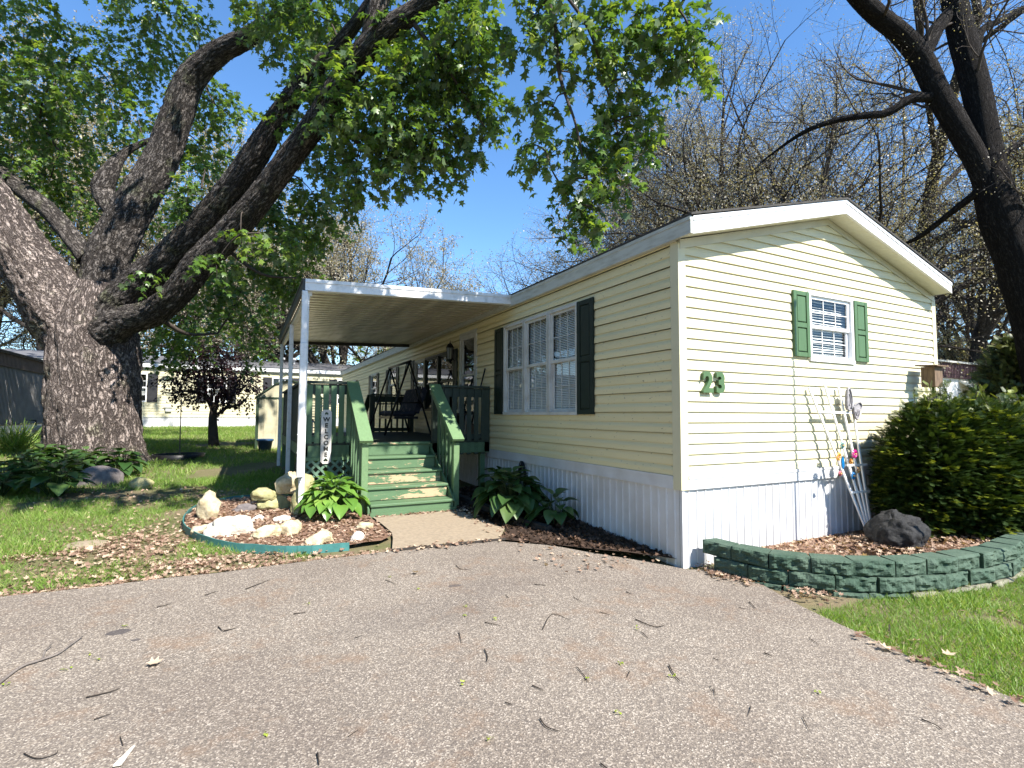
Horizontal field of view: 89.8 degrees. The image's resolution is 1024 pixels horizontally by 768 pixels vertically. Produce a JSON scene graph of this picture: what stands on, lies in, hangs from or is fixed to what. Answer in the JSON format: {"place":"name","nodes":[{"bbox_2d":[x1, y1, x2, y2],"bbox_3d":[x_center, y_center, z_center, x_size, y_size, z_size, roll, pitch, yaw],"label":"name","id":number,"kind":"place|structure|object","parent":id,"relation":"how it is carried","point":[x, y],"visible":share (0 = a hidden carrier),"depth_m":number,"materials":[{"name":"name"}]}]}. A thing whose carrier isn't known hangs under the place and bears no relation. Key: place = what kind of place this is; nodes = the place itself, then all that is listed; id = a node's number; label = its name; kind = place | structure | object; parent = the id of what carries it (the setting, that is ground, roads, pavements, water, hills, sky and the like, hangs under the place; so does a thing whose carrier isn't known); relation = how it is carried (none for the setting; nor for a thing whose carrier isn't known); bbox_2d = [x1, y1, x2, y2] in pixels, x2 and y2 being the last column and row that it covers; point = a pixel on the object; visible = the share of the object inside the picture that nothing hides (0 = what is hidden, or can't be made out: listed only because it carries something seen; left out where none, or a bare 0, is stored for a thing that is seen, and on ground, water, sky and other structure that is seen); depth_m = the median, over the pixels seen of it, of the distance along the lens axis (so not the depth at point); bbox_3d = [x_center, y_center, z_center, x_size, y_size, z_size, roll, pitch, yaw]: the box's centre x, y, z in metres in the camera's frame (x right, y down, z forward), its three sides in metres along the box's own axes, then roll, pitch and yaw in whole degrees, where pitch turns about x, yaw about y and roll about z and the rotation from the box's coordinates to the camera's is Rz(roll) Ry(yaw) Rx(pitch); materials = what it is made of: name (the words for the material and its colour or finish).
{"place":"outdoors","nodes":[
{"label":"outdoors","id":0,"kind":"place"},
{"bbox_2d":[0,541,1023,767],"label":"driveway","id":1,"kind":"structure","parent":0,"point":[301,689],"depth_m":2.91,"materials":[{"name":"grey asphalt"}]},
{"bbox_2d":[0,636,82,683],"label":"fallen stick","id":2,"kind":"object","parent":1,"relation":"on","point":[20,667],"visible":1,"depth_m":3.02,"materials":[{"name":"wood"}]},
{"bbox_2d":[113,745,134,766],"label":"wood splinter","id":3,"kind":"object","parent":1,"relation":"on","point":[121,760],"visible":1,"depth_m":2.19,"materials":[{"name":"white wood"}]},
{"bbox_2d":[392,538,505,551],"bbox_3d":[-0.661,1.746,5.601,1.282,0.022,0.030,2,-4,-24],"label":"pad joint","id":4,"kind":"object","parent":1,"relation":"on","point":[428,546],"visible":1,"depth_m":5.59,"materials":[{"name":"concrete"}]},
{"bbox_2d":[327,506,1023,703],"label":"edge leaf litter","id":5,"kind":"object","parent":1,"relation":"on","point":[712,570],"visible":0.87,"depth_m":4.53,"materials":[{"name":"brown plant"}]},
{"bbox_2d":[0,426,1023,702],"bbox_3d":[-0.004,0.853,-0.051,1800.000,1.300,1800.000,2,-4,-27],"label":"lawn ground","id":6,"kind":"structure","parent":0,"point":[806,602],"depth_m":5.45,"materials":[{"name":"green plant"}]},
{"bbox_2d":[0,459,40,495],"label":"hosta","id":7,"kind":"object","parent":6,"relation":"on","point":[9,479],"visible":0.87,"depth_m":7.78,"materials":[{"name":"green plant"}]},
{"bbox_2d":[0,418,41,451],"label":"grass tuft","id":8,"kind":"object","parent":6,"relation":"on","point":[10,441],"visible":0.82,"depth_m":13.44,"materials":[{"name":"green plant"}]},
{"bbox_2d":[0,349,43,436],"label":"neighbour home","id":9,"kind":"object","parent":6,"relation":"on","point":[21,376],"visible":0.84,"depth_m":16.71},
{"bbox_2d":[0,452,57,484],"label":"hosta","id":10,"kind":"object","parent":6,"relation":"on","point":[29,463],"visible":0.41,"depth_m":8.72,"materials":[{"name":"green plant"}]},
{"bbox_2d":[23,420,41,435],"bbox_3d":[-13.610,1.409,14.764,0.688,0.769,0.296,2,-4,-27],"label":"gas meter","id":11,"kind":"object","parent":6,"relation":"on","point":[36,427],"visible":0.4,"depth_m":14.71,"materials":[{"name":"grey metal"}]},
{"bbox_2d":[17,444,65,472],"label":"hosta","id":12,"kind":"object","parent":6,"relation":"on","point":[39,446],"visible":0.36,"depth_m":10.01,"materials":[{"name":"green plant"}]},
{"bbox_2d":[14,459,98,496],"bbox_3d":[-6.978,1.439,7.887,0.986,0.575,1.042,2,-4,-27],"label":"hosta","id":13,"kind":"object","parent":6,"relation":"on","point":[58,488],"visible":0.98,"depth_m":7.78,"materials":[{"name":"green plant"}]},
{"bbox_2d":[32,445,92,472],"bbox_3d":[-8.911,1.493,10.248,1.004,0.551,1.065,2,-4,-27],"label":"hosta","id":14,"kind":"object","parent":6,"relation":"on","point":[63,447],"visible":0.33,"depth_m":10.14,"materials":[{"name":"green plant"}]},
{"bbox_2d":[38,450,104,482],"bbox_3d":[-7.702,1.467,8.998,1.027,0.620,0.994,-2,-4,32],"label":"hosta","id":15,"kind":"object","parent":6,"relation":"on","point":[87,460],"visible":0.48,"depth_m":8.95,"materials":[{"name":"green plant"}]},
{"bbox_2d":[0,125,169,346],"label":"budding tree","id":16,"kind":"object","parent":6,"relation":"on","point":[10,299],"visible":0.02,"depth_m":35.08,"materials":[{"name":"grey plant"}]},
{"bbox_2d":[59,540,111,550],"bbox_3d":[-4.508,1.701,5.410,0.487,0.078,0.408,2,-4,-27],"label":"stepping stone","id":17,"kind":"object","parent":6,"relation":"on","point":[84,543],"visible":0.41,"depth_m":5.37,"materials":[{"name":"beige stone"}]},
{"bbox_2d":[66,446,119,469],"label":"hosta","id":18,"kind":"object","parent":6,"relation":"on","point":[95,454],"visible":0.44,"depth_m":9.76,"materials":[{"name":"green plant"}]},
{"bbox_2d":[75,465,123,486],"bbox_3d":[-7.226,1.631,8.975,0.748,0.422,0.530,2,-4,-27],"label":"boulder","id":19,"kind":"object","parent":6,"relation":"on","point":[104,475],"visible":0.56,"depth_m":8.84,"materials":[{"name":"grey stone"}]},
{"bbox_2d":[0,239,234,355],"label":"budding tree","id":20,"kind":"object","parent":6,"relation":"on","point":[23,341],"visible":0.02,"depth_m":35.90,"materials":[{"name":"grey plant"}]},
{"bbox_2d":[93,447,148,475],"bbox_3d":[-7.607,1.498,9.971,0.995,0.562,1.007,1,-3,-7],"label":"hosta","id":21,"kind":"object","parent":6,"relation":"on","point":[126,466],"visible":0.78,"depth_m":9.86,"materials":[{"name":"green plant"}]},
{"bbox_2d":[0,5,275,350],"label":"budding tree","id":22,"kind":"object","parent":6,"relation":"on","point":[11,317],"visible":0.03,"depth_m":30.10,"materials":[{"name":"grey plant"}]},
{"bbox_2d":[128,477,154,488],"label":"boulder","id":23,"kind":"object","parent":6,"relation":"on","point":[142,482],"visible":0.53,"depth_m":8.72,"materials":[{"name":"stone"}]},
{"bbox_2d":[0,68,306,353],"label":"budding tree","id":24,"kind":"object","parent":6,"relation":"on","point":[210,176],"visible":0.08,"depth_m":33.87,"materials":[{"name":"grey plant"}]},
{"bbox_2d":[0,472,315,595],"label":"lawn grass","id":25,"kind":"structure","parent":6,"relation":"on","point":[72,507],"depth_m":6.22,"materials":[{"name":"green plant"}]},
{"bbox_2d":[151,452,204,461],"bbox_3d":[-8.170,1.784,12.602,1.120,0.150,1.120,2,-4,-27],"label":"round planter","id":26,"kind":"object","parent":6,"relation":"on","point":[175,456],"visible":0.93,"depth_m":12.27,"materials":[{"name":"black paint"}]},
{"bbox_2d":[4,349,353,426],"bbox_3d":[-16.568,0.367,26.813,23.300,3.824,5.400,2,-4,-27],"label":"neighbour home","id":27,"kind":"object","parent":6,"relation":"on","point":[154,413],"visible":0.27,"depth_m":24.82,"materials":[{"name":"yellow plastic"}]},
{"bbox_2d":[141,373,147,401],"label":"window","id":28,"kind":"structure","parent":27,"relation":"in","point":[144,389],"depth_m":23.94,"materials":[{"name":"white plastic"}]},
{"bbox_2d":[0,424,374,496],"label":"back lawn grass","id":29,"kind":"structure","parent":6,"relation":"on","point":[172,430],"depth_m":13.43,"materials":[{"name":"green plant"}]},
{"bbox_2d":[0,475,398,596],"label":"lawn leaf litter","id":30,"kind":"object","parent":6,"relation":"on","point":[197,560],"visible":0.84,"depth_m":5.01,"materials":[{"name":"brown plant"}]},
{"bbox_2d":[146,334,270,446],"bbox_3d":[-9.173,0.153,15.604,3.550,3.531,2.079,1,-4,-15],"label":"plum tree","id":31,"kind":"object","parent":6,"relation":"on","point":[238,386],"visible":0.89,"depth_m":15.51,"materials":[{"name":"purple plant"}]},
{"bbox_2d":[70,207,355,363],"bbox_3d":[-19.364,-5.108,38.727,17.003,15.454,21.461,1,-3,-6],"label":"budding tree","id":32,"kind":"object","parent":6,"relation":"on","point":[147,249],"visible":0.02,"depth_m":32.96,"materials":[{"name":"grey plant"}]},
{"bbox_2d":[256,439,273,451],"bbox_3d":[-7.021,1.741,14.608,0.450,0.360,0.450,2,-4,-27],"label":"flower pot","id":33,"kind":"object","parent":6,"relation":"on","point":[265,444],"visible":0.81,"depth_m":14.46,"materials":[{"name":"plastic"}]},
{"bbox_2d":[182,494,348,554],"bbox_3d":[-3.250,1.713,6.385,1.402,0.223,3.338,3,-4,-35],"label":"bed edging","id":34,"kind":"object","parent":6,"relation":"on","point":[263,548],"visible":0.58,"depth_m":5.33,"materials":[{"name":"teal plastic"}]},
{"bbox_2d":[228,264,317,359],"bbox_3d":[-15.358,-3.217,33.465,6.356,11.178,5.649,0,-3,3],"label":"leafy tree","id":35,"kind":"object","parent":6,"relation":"on","point":[313,351],"visible":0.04,"depth_m":33.32,"materials":[{"name":"green plant"}]},
{"bbox_2d":[177,193,392,362],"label":"budding tree","id":36,"kind":"object","parent":6,"relation":"on","point":[325,248],"visible":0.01,"depth_m":43.77,"materials":[{"name":"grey plant"}]},
{"bbox_2d":[184,494,391,545],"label":"bed leaf litter","id":37,"kind":"object","parent":6,"relation":"on","point":[278,510],"visible":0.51,"depth_m":6.25,"materials":[{"name":"brown plant"}]},
{"bbox_2d":[190,524,206,534],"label":"stone","id":38,"kind":"object","parent":37,"relation":"on","point":[197,529],"visible":0.36,"depth_m":5.77,"materials":[{"name":"stone"}]},
{"bbox_2d":[196,490,220,518],"bbox_3d":[-3.838,1.546,6.529,0.232,0.400,0.288,-2,-4,31],"label":"stone","id":39,"kind":"object","parent":37,"relation":"on","point":[208,505],"visible":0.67,"depth_m":6.44,"materials":[{"name":"stone"}]},
{"bbox_2d":[203,515,255,537],"bbox_3d":[-3.175,1.602,5.804,0.534,0.251,0.287,2,-4,-27],"label":"stone","id":40,"kind":"object","parent":37,"relation":"on","point":[233,525],"visible":0.72,"depth_m":5.71,"materials":[{"name":"white stone"}]},
{"bbox_2d":[231,503,256,511],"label":"stone","id":41,"kind":"object","parent":37,"relation":"on","point":[245,507],"visible":0.7,"depth_m":6.90,"materials":[{"name":"grey stone"}]},
{"bbox_2d":[250,524,281,538],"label":"stone","id":42,"kind":"object","parent":37,"relation":"on","point":[267,531],"visible":0.71,"depth_m":5.65,"materials":[{"name":"stone"}]},
{"bbox_2d":[256,494,290,510],"bbox_3d":[-3.302,1.644,7.139,0.304,0.236,0.475,-3,-5,43],"label":"stone","id":43,"kind":"object","parent":37,"relation":"on","point":[280,501],"visible":0.57,"depth_m":7.03,"materials":[{"name":"stone"}]},
{"bbox_2d":[250,487,277,500],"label":"stone","id":44,"kind":"object","parent":43,"relation":"on","point":[262,494],"visible":1,"depth_m":6.96,"materials":[{"name":"stone"}]},
{"bbox_2d":[274,471,296,493],"bbox_3d":[-3.145,1.385,7.241,0.372,0.306,0.269,2,-4,-27],"label":"stone","id":45,"kind":"object","parent":43,"relation":"on","point":[284,484],"visible":0.78,"depth_m":7.15,"materials":[{"name":"stone"}]},
{"bbox_2d":[279,519,301,534],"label":"stone","id":46,"kind":"object","parent":37,"relation":"on","point":[288,527],"visible":0.73,"depth_m":5.82,"materials":[{"name":"stone"}]},
{"bbox_2d":[290,489,316,514],"bbox_3d":[-2.842,1.595,6.971,0.323,0.364,0.342,-3,-5,42],"label":"stone","id":47,"kind":"object","parent":37,"relation":"on","point":[294,501],"visible":0.3,"depth_m":6.87,"materials":[{"name":"stone"}]},
{"bbox_2d":[294,473,313,490],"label":"stone","id":48,"kind":"object","parent":47,"relation":"on","point":[308,478],"visible":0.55,"depth_m":6.98,"materials":[{"name":"stone"}]},
{"bbox_2d":[304,530,333,544],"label":"stone","id":49,"kind":"object","parent":37,"relation":"on","point":[321,537],"visible":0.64,"depth_m":5.45,"materials":[{"name":"stone"}]},
{"bbox_2d":[294,471,369,521],"bbox_3d":[-2.366,1.438,6.769,0.928,0.605,0.937,0,-4,12],"label":"hosta","id":50,"kind":"object","parent":37,"relation":"on","point":[331,503],"visible":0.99,"depth_m":6.58,"materials":[{"name":"green plant"}]},
{"bbox_2d":[350,531,364,543],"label":"stone","id":51,"kind":"object","parent":37,"relation":"on","point":[358,535],"visible":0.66,"depth_m":5.61,"materials":[{"name":"white stone"}]},
{"bbox_2d":[356,522,373,528],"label":"stone","id":52,"kind":"object","parent":37,"relation":"on","point":[360,525],"visible":0.69,"depth_m":6.11,"materials":[{"name":"stone"}]},
{"bbox_2d":[254,380,322,448],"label":"garden shed","id":53,"kind":"structure","parent":6,"relation":"on","point":[266,420],"depth_m":15.46,"materials":[{"name":"beige paint"}]},
{"bbox_2d":[171,187,502,367],"bbox_3d":[-10.318,-4.890,31.537,20.439,14.718,16.193,2,-4,-27],"label":"budding tree","id":54,"kind":"object","parent":6,"relation":"on","point":[337,272],"visible":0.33,"depth_m":30.34,"materials":[{"name":"brown plant"}]},
{"bbox_2d":[0,0,731,467],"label":"maple tree","id":55,"kind":"object","parent":6,"relation":"on","point":[100,310],"visible":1,"depth_m":10.33,"materials":[{"name":"green plant"}]},
{"bbox_2d":[347,346,390,364],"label":"budding tree","id":56,"kind":"object","parent":6,"relation":"on","point":[373,352],"visible":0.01,"depth_m":43.38,"materials":[{"name":"grey plant"}]},
{"bbox_2d":[346,346,392,364],"bbox_3d":[-7.319,-0.654,32.330,6.206,6.314,3.962,2,-4,-27],"label":"leafy tree","id":57,"kind":"object","parent":6,"relation":"on","point":[362,351],"visible":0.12,"depth_m":30.91,"materials":[{"name":"green plant"}]},
{"bbox_2d":[281,380,489,518],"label":"porch deck","id":58,"kind":"structure","parent":6,"relation":"on","point":[359,443],"depth_m":7.87,"materials":[{"name":"green paint"}]},
{"bbox_2d":[320,410,331,463],"bbox_3d":[-2.802,0.793,7.749,0.150,0.810,0.022,2,-4,-27],"label":"welcome sign","id":59,"kind":"object","parent":58,"relation":"attached to","point":[326,431],"visible":1,"depth_m":7.74,"materials":[{"name":"white wood"}]},
{"bbox_2d":[370,360,430,435],"bbox_3d":[-2.587,0.336,11.713,1.042,1.603,1.900,2,-4,-27],"label":"porch swing","id":60,"kind":"object","parent":58,"relation":"on","point":[411,404],"visible":0.94,"depth_m":11.32,"materials":[{"name":"black paint"}]},
{"bbox_2d":[373,509,504,548],"bbox_3d":[-0.954,1.764,6.403,1.473,0.058,1.714,2,-4,-27],"label":"concrete pad","id":61,"kind":"object","parent":6,"relation":"on","point":[423,529],"visible":0.89,"depth_m":6.27,"materials":[{"name":"beige concrete"}]},
{"bbox_2d":[457,485,675,558],"bbox_3d":[0.046,1.758,6.874,1.230,0.169,4.644,2,-4,-27],"label":"side bed","id":62,"kind":"object","parent":6,"relation":"on","point":[537,536],"visible":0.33,"depth_m":5.93,"materials":[{"name":"brown plant"}]},
{"bbox_2d":[459,493,489,511],"bbox_3d":[-0.597,1.784,7.709,0.100,0.148,1.389,2,-4,-32],"label":"landscape timber","id":63,"kind":"object","parent":62,"relation":"on","point":[467,500],"visible":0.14,"depth_m":7.68,"materials":[{"name":"black wood"}]},
{"bbox_2d":[471,466,519,500],"bbox_3d":[-0.212,1.512,7.804,0.721,0.566,0.751,0,-3,10],"label":"hosta","id":64,"kind":"object","parent":62,"relation":"on","point":[482,484],"visible":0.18,"depth_m":7.77,"materials":[{"name":"green plant"}]},
{"bbox_2d":[471,466,552,523],"bbox_3d":[0.034,1.482,6.979,1.000,0.717,1.106,-2,-4,39],"label":"hosta","id":65,"kind":"object","parent":62,"relation":"on","point":[508,501],"visible":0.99,"depth_m":6.76,"materials":[{"name":"green plant"}]},
{"bbox_2d":[496,510,551,531],"bbox_3d":[0.111,1.766,6.638,0.100,0.139,1.145,3,-4,-35],"label":"landscape timber","id":66,"kind":"object","parent":62,"relation":"on","point":[536,524],"visible":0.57,"depth_m":6.40,"materials":[{"name":"black wood"}]},
{"bbox_2d":[522,488,578,525],"bbox_3d":[0.538,1.586,6.455,0.729,0.517,0.667,2,-4,-27],"label":"hosta","id":67,"kind":"object","parent":62,"relation":"on","point":[550,515],"visible":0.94,"depth_m":6.42,"materials":[{"name":"green plant"}]},
{"bbox_2d":[340,197,953,568],"bbox_3d":[-0.805,0.383,15.421,5.167,4.175,21.118,2,-4,-27],"label":"mobile home","id":68,"kind":"object","parent":6,"relation":"on","point":[772,313],"visible":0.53,"depth_m":6.04,"materials":[{"name":"beige plastic"}]},
{"bbox_2d":[370,373,376,403],"bbox_3d":[-4.496,0.169,17.665,0.540,1.020,0.980,2,-4,-27],"label":"window","id":69,"kind":"structure","parent":68,"relation":"in","point":[373,376],"depth_m":17.98,"materials":[{"name":"clear glass"}]},
{"bbox_2d":[388,367,395,393],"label":"window","id":70,"kind":"structure","parent":68,"relation":"in","point":[391,388],"depth_m":15.76,"materials":[{"name":"clear glass"}]},
{"bbox_2d":[277,278,510,503],"bbox_3d":[-2.756,0.326,10.179,3.211,3.351,5.969,2,-4,-27],"label":"porch canopy","id":71,"kind":"object","parent":68,"relation":"attached to","point":[330,312],"visible":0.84,"depth_m":8.75,"materials":[{"name":"white metal"}]},
{"bbox_2d":[414,358,424,410],"bbox_3d":[-2.102,0.045,13.003,0.540,1.290,0.780,2,-4,-27],"label":"window","id":72,"kind":"structure","parent":68,"relation":"in","point":[419,364],"depth_m":13.26,"materials":[{"name":"clear glass"}]},
{"bbox_2d":[424,354,437,410],"bbox_3d":[-1.677,-0.003,12.178,0.540,1.290,0.960,2,-4,-27],"label":"window","id":73,"kind":"structure","parent":68,"relation":"in","point":[430,370],"depth_m":12.51,"materials":[{"name":"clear glass"}]},
{"bbox_2d":[446,341,454,362],"bbox_3d":[-1.261,-0.609,10.648,0.228,0.600,0.180,2,-4,-27],"label":"wall lantern","id":74,"kind":"object","parent":68,"relation":"attached to","point":[450,349],"depth_m":10.59,"materials":[{"name":"black paint"}]},
{"bbox_2d":[437,350,464,410],"bbox_3d":[-1.227,-0.054,11.303,0.540,1.290,1.010,2,-4,-27],"label":"window","id":75,"kind":"structure","parent":68,"relation":"in","point":[444,368],"depth_m":11.69,"materials":[{"name":"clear glass"}]},
{"bbox_2d":[459,328,477,433],"bbox_3d":[-0.819,0.035,10.072,0.170,2.130,0.880,2,-4,-27],"label":"door","id":76,"kind":"structure","parent":68,"relation":"in","point":[470,337],"depth_m":10.27,"materials":[{"name":"white glass"}]},
{"bbox_2d":[503,319,523,414],"bbox_3d":[0.251,-0.239,8.431,0.540,1.490,0.720,2,-4,-27],"label":"window","id":77,"kind":"structure","parent":68,"relation":"in","point":[512,333],"depth_m":8.50,"materials":[{"name":"white glass"}]},
{"bbox_2d":[523,311,547,414],"bbox_3d":[0.580,-0.276,7.792,0.540,1.490,0.740,2,-4,-27],"label":"window","id":78,"kind":"structure","parent":68,"relation":"in","point":[535,329],"depth_m":7.86,"materials":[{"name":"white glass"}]},
{"bbox_2d":[547,301,578,414],"bbox_3d":[0.914,-0.314,7.144,0.540,1.490,0.740,2,-4,-27],"label":"window","id":79,"kind":"structure","parent":68,"relation":"in","point":[562,326],"depth_m":7.19,"materials":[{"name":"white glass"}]},
{"bbox_2d":[701,371,724,392],"bbox_3d":[2.067,-0.016,5.288,0.313,0.222,0.036,2,-4,-27],"label":"house number","id":80,"kind":"object","parent":68,"relation":"attached to","point":[706,388],"visible":1,"depth_m":5.26,"materials":[{"name":"green paint"}]},
{"bbox_2d":[807,291,855,364],"bbox_3d":[3.801,-0.664,6.524,0.900,0.840,0.540,2,-4,-27],"label":"window","id":81,"kind":"structure","parent":68,"relation":"in","point":[831,316],"depth_m":6.49,"materials":[{"name":"white plastic"}]},
{"bbox_2d":[371,84,960,392],"bbox_3d":[7.711,-3.150,25.296,25.091,23.989,21.862,4,-5,-44],"label":"budding tree","id":82,"kind":"object","parent":6,"relation":"on","point":[625,211],"visible":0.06,"depth_m":23.07,"materials":[{"name":"grey plant"}]},
{"bbox_2d":[384,0,1023,379],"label":"budding tree","id":83,"kind":"object","parent":6,"relation":"on","point":[670,152],"visible":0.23,"depth_m":17.06,"materials":[{"name":"brown plant"}]},
{"bbox_2d":[668,0,1023,327],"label":"budding tree","id":84,"kind":"object","parent":6,"relation":"on","point":[920,31],"visible":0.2,"depth_m":19.19,"materials":[{"name":"brown plant"}]},
{"bbox_2d":[690,0,1023,387],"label":"oak tree","id":85,"kind":"object","parent":6,"relation":"on","point":[971,128],"visible":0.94,"depth_m":8.96,"materials":[{"name":"brown plant"}]},
{"bbox_2d":[694,0,1023,346],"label":"budding tree","id":86,"kind":"object","parent":6,"relation":"on","point":[959,300],"visible":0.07,"depth_m":28.69,"materials":[{"name":"grey plant"}]},
{"bbox_2d":[703,531,1023,599],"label":"block wall","id":87,"kind":"structure","parent":6,"relation":"on","point":[994,561],"depth_m":4.44,"materials":[{"name":"green concrete"}]},
{"bbox_2d":[768,528,1007,570],"bbox_3d":[4.324,1.781,5.568,4.920,0.246,1.440,2,-4,-27],"label":"bed","id":88,"kind":"object","parent":6,"relation":"on","point":[865,551],"visible":0.14,"depth_m":5.70,"materials":[{"name":"brown plant"}]},
{"bbox_2d":[808,384,871,526],"bbox_3d":[3.906,0.896,6.032,0.934,1.801,0.253,2,-4,-27],"label":"garden trellis","id":89,"kind":"object","parent":88,"relation":"on","point":[866,517],"visible":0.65,"depth_m":6.06,"materials":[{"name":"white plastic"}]},
{"bbox_2d":[845,387,862,419],"bbox_3d":[4.157,0.241,6.246,0.321,0.394,0.045,2,-4,-27],"label":"butterfly ornament","id":90,"kind":"object","parent":89,"relation":"attached to","point":[855,408],"visible":1,"depth_m":6.22,"materials":[{"name":"grey plastic"}]},
{"bbox_2d":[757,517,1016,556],"bbox_3d":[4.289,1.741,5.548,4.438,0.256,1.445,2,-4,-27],"label":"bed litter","id":91,"kind":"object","parent":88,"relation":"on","point":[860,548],"visible":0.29,"depth_m":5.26,"materials":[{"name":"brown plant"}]},
{"bbox_2d":[863,509,930,553],"bbox_3d":[3.997,1.507,5.353,0.627,0.392,0.542,2,-4,-27],"label":"lava rock","id":92,"kind":"object","parent":88,"relation":"on","point":[895,528],"visible":0.85,"depth_m":5.16,"materials":[{"name":"grey stone"}]},
{"bbox_2d":[915,365,948,397],"bbox_3d":[5.685,0.813,6.904,0.320,2.153,0.251,2,-4,-27],"label":"birdhouse","id":93,"kind":"object","parent":88,"relation":"on","point":[933,373],"visible":0.61,"depth_m":6.90,"materials":[{"name":"brown wood"}]},
{"bbox_2d":[866,379,1023,540],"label":"yew bush","id":94,"kind":"object","parent":88,"relation":"on","point":[954,466],"visible":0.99,"depth_m":5.67,"materials":[{"name":"green plant"}]},
{"bbox_2d":[817,566,1023,702],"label":"lawn grass","id":95,"kind":"structure","parent":6,"relation":"on","point":[950,600],"depth_m":3.61,"materials":[{"name":"green plant"}]},
{"bbox_2d":[845,89,1023,396],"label":"budding tree","id":96,"kind":"object","parent":6,"relation":"on","point":[983,327],"visible":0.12,"depth_m":19.22,"materials":[{"name":"grey plant"}]},
{"bbox_2d":[853,91,1023,361],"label":"budding tree","id":97,"kind":"object","parent":6,"relation":"on","point":[971,315],"visible":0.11,"depth_m":27.62,"materials":[{"name":"grey plant"}]},
{"bbox_2d":[906,226,1003,360],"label":"budding tree","id":98,"kind":"object","parent":6,"relation":"on","point":[962,291],"visible":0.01,"depth_m":41.51,"materials":[{"name":"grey plant"}]},
{"bbox_2d":[938,359,989,398],"bbox_3d":[17.853,0.972,23.996,12.300,3.714,10.000,2,-4,-27],"label":"neighbour home","id":99,"kind":"object","parent":6,"relation":"on","point":[957,381],"visible":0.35,"depth_m":18.56,"materials":[{"name":"white plastic"}]},
{"bbox_2d":[952,334,1023,400],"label":"conifer","id":100,"kind":"object","parent":6,"relation":"on","point":[1002,370],"visible":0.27,"depth_m":9.64,"materials":[{"name":"green plant"}]},
{"bbox_2d":[0,0,1023,364],"label":"sky","id":101,"kind":"structure","parent":0,"point":[495,206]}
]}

